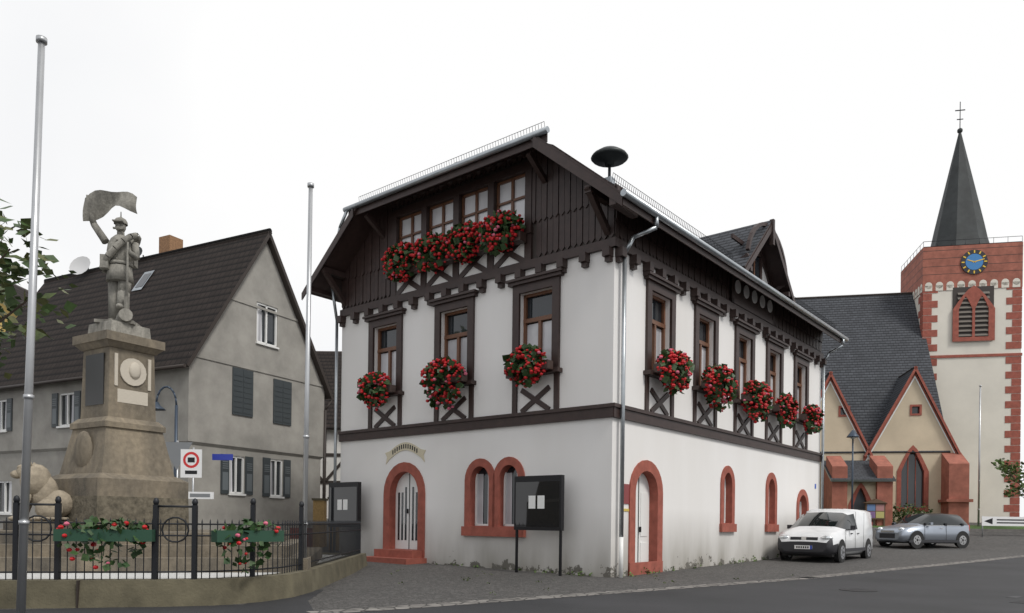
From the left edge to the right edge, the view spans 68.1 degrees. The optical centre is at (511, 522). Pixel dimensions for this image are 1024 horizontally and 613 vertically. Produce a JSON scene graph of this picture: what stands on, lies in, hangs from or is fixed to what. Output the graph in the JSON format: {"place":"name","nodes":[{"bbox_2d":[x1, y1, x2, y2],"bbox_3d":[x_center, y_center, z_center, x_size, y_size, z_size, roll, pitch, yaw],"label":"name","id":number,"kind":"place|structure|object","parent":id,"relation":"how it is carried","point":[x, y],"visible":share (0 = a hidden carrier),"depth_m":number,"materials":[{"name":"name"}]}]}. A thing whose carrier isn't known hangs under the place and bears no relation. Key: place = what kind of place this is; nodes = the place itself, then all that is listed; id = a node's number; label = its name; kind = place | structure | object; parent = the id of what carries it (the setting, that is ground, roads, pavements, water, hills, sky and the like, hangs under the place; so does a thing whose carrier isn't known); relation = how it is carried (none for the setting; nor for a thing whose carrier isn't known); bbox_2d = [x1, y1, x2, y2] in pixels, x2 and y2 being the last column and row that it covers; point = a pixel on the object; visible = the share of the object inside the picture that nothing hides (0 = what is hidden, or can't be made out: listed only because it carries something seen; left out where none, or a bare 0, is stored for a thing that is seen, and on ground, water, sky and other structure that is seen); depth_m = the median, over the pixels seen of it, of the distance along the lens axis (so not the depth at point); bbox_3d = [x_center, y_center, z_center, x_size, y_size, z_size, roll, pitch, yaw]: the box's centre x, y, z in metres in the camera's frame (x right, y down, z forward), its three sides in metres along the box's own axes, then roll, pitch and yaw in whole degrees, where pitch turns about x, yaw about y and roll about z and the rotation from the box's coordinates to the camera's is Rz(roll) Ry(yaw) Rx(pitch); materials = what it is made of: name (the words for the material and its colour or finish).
{"place":"outdoors","nodes":[
{"label":"outdoors","id":0,"kind":"place"},
{"bbox_2d":[0,553,366,608],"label":"wall","id":1,"kind":"structure","parent":0,"point":[115,591],"depth_m":10.37,"materials":[{"name":"grey stone"}]},
{"bbox_2d":[0,320,319,572],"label":"monument","id":2,"kind":"object","parent":1,"relation":"on","point":[116,464],"visible":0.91,"depth_m":14.02,"materials":[{"name":"stone"}]},
{"bbox_2d":[8,462,72,520],"bbox_3d":[-8.473,-0.550,13.678,1.033,1.069,0.725,1,0,0],"label":"lion","id":3,"kind":"object","parent":2,"relation":"on","point":[44,488],"visible":0.56,"depth_m":13.52},
{"bbox_2d":[83,190,141,326],"bbox_3d":[-7.667,-5.062,14.587,1.065,2.656,0.844,1,0,0],"label":"statue","id":4,"kind":"object","parent":2,"relation":"on","point":[119,258],"visible":0.93,"depth_m":14.50,"materials":[{"name":"stone"}]},
{"bbox_2d":[0,495,360,579],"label":"fence","id":5,"kind":"object","parent":1,"relation":"on","point":[329,551],"depth_m":10.43,"materials":[{"name":"black metal"}]},
{"bbox_2d":[53,529,283,541],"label":"planter boxes","id":6,"kind":"object","parent":5,"relation":"attached to","point":[140,535],"visible":0.89,"depth_m":10.13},
{"bbox_2d":[0,557,1023,612],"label":"road","id":7,"kind":"structure","parent":0,"point":[985,587],"depth_m":12.14,"materials":[{"name":"grey asphalt"}]},
{"bbox_2d":[16,35,47,612],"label":"flagpole","id":8,"kind":"object","parent":7,"relation":"on","point":[28,395],"visible":1,"depth_m":9.02,"materials":[{"name":"metal"}]},
{"bbox_2d":[797,576,1023,603],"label":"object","id":9,"kind":"object","parent":7,"relation":"on","point":[862,590],"visible":1,"depth_m":14.07,"materials":[{"name":"grey metal"}]},
{"bbox_2d":[0,518,1023,612],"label":"ground","id":10,"kind":"structure","parent":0,"point":[372,584],"depth_m":16.89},
{"bbox_2d":[0,284,27,331],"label":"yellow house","id":11,"kind":"structure","parent":10,"relation":"on","point":[20,290],"depth_m":38.70,"materials":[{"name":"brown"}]},
{"bbox_2d":[0,199,77,378],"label":"tree","id":12,"kind":"object","parent":10,"relation":"on","point":[7,288],"depth_m":17.86,"materials":[{"name":"green plant"}]},
{"bbox_2d":[155,386,177,476],"bbox_3d":[-10.384,-1.491,22.500,0.909,5.128,0.507,1,0,0],"label":"street lamp","id":13,"kind":"object","parent":10,"relation":"on","point":[158,407],"visible":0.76,"depth_m":22.47,"materials":[{"name":"blue"}]},
{"bbox_2d":[0,228,333,529],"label":"grey house","id":14,"kind":"structure","parent":10,"relation":"on","point":[223,320],"depth_m":26.46,"materials":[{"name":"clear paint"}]},
{"bbox_2d":[165,440,232,499],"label":"signs","id":15,"kind":"object","parent":10,"relation":"on","point":[186,457],"visible":0.81,"depth_m":21.43,"materials":[{"name":"metal"}]},
{"bbox_2d":[302,182,313,557],"bbox_3d":[-3.517,-2.330,13.032,0.147,6.974,0.115,1,0,0],"label":"flagpole","id":16,"kind":"object","parent":10,"relation":"on","point":[310,185],"visible":0.74,"depth_m":13.00,"materials":[{"name":"metal"}]},
{"bbox_2d":[290,497,332,546],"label":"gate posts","id":17,"kind":"object","parent":10,"relation":"on","point":[319,508],"visible":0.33,"depth_m":27.41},
{"bbox_2d":[316,351,341,517],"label":"background house","id":18,"kind":"structure","parent":10,"relation":"on","point":[327,360],"depth_m":40.00,"materials":[{"name":"white paint"}]},
{"bbox_2d":[328,482,360,541],"bbox_3d":[-4.882,-0.010,22.067,1.350,2.300,0.128,1,0,39],"label":"notice board","id":19,"kind":"object","parent":10,"relation":"on","point":[344,501],"visible":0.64,"depth_m":21.97,"materials":[{"name":"black metal"}]},
{"bbox_2d":[514,475,564,575],"bbox_3d":[0.606,0.067,17.493,1.360,2.280,0.128,1,0,39],"label":"notice board","id":20,"kind":"object","parent":10,"relation":"on","point":[538,502],"visible":0.94,"depth_m":17.40,"materials":[{"name":"black metal"}]},
{"bbox_2d":[337,143,826,577],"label":"building","id":21,"kind":"structure","parent":10,"relation":"on","point":[714,487],"depth_m":19.41,"materials":[{"name":"white paint"}]},
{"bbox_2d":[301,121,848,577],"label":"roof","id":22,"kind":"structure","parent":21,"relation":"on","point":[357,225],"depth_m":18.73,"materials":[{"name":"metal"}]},
{"bbox_2d":[356,209,823,434],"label":"flower boxes","id":23,"kind":"object","parent":21,"relation":"on","point":[506,225],"depth_m":19.53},
{"bbox_2d":[624,484,815,510],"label":"plaques","id":24,"kind":"object","parent":21,"relation":"attached to","point":[626,492],"visible":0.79,"depth_m":17.24,"materials":[{"name":"white"}]},
{"bbox_2d":[700,219,795,325],"bbox_3d":[6.707,-7.569,23.112,2.570,2.700,4.000,1,0,39],"label":"dormer","id":25,"kind":"object","parent":21,"relation":"on","point":[756,250],"visible":0.86,"depth_m":22.66,"materials":[{"name":"wood"}]},
{"bbox_2d":[391,503,932,594],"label":"weeds","id":26,"kind":"object","parent":10,"relation":"on","point":[904,513],"visible":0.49,"depth_m":39.40,"materials":[{"name":"green plant"}]},
{"bbox_2d":[306,555,1023,612],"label":"curb","id":27,"kind":"structure","parent":10,"relation":"on","point":[556,596],"depth_m":13.11,"materials":[{"name":"grey concrete"}]},
{"bbox_2d":[778,509,872,562],"bbox_3d":[10.124,0.413,24.389,2.080,1.710,4.483,1,0,39],"label":"white van","id":28,"kind":"object","parent":10,"relation":"on","point":[838,535],"visible":0.97,"depth_m":23.42,"materials":[{"name":"white metal"}]},
{"bbox_2d":[794,102,1022,525],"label":"church","id":29,"kind":"structure","parent":10,"relation":"on","point":[923,354],"depth_m":44.21,"materials":[{"name":"beige paint"}]},
{"bbox_2d":[875,513,969,548],"bbox_3d":[17.334,0.347,32.102,3.720,1.480,1.960,1,0,-19],"label":"car","id":30,"kind":"object","parent":10,"relation":"on","point":[917,531],"visible":0.98,"depth_m":31.48,"materials":[{"name":"silver metal"}]},
{"bbox_2d":[846,430,1023,536],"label":"church furniture","id":31,"kind":"object","parent":10,"relation":"on","point":[875,508],"visible":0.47,"depth_m":36.96,"materials":[{"name":"white metal"}]},
{"bbox_2d":[872,527,1023,532],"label":"lawn kerb","id":32,"kind":"structure","parent":10,"relation":"on","point":[991,530],"depth_m":37.30,"materials":[{"name":"stone"}]},
{"bbox_2d":[0,0,1023,516],"label":"sky","id":33,"kind":"structure","parent":0,"point":[834,122],"materials":[{"name":"white"}]},
{"bbox_2d":[872,525,1023,528],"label":"lawn","id":34,"kind":"structure","parent":0,"point":[995,527],"depth_m":38.91,"materials":[{"name":"green plant"}]},
{"bbox_2d":[977,385,981,525],"bbox_3d":[24.656,-3.381,40.000,0.129,7.677,0.120,1,0,0],"label":"flagpole","id":35,"kind":"object","parent":34,"relation":"on","point":[978,509],"visible":0.92,"depth_m":39.97,"materials":[{"name":"metal"}]},
{"bbox_2d":[991,458,1023,497],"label":"tree","id":36,"kind":"object","parent":34,"relation":"on","point":[1003,467],"depth_m":38.52,"materials":[{"name":"green plant"}]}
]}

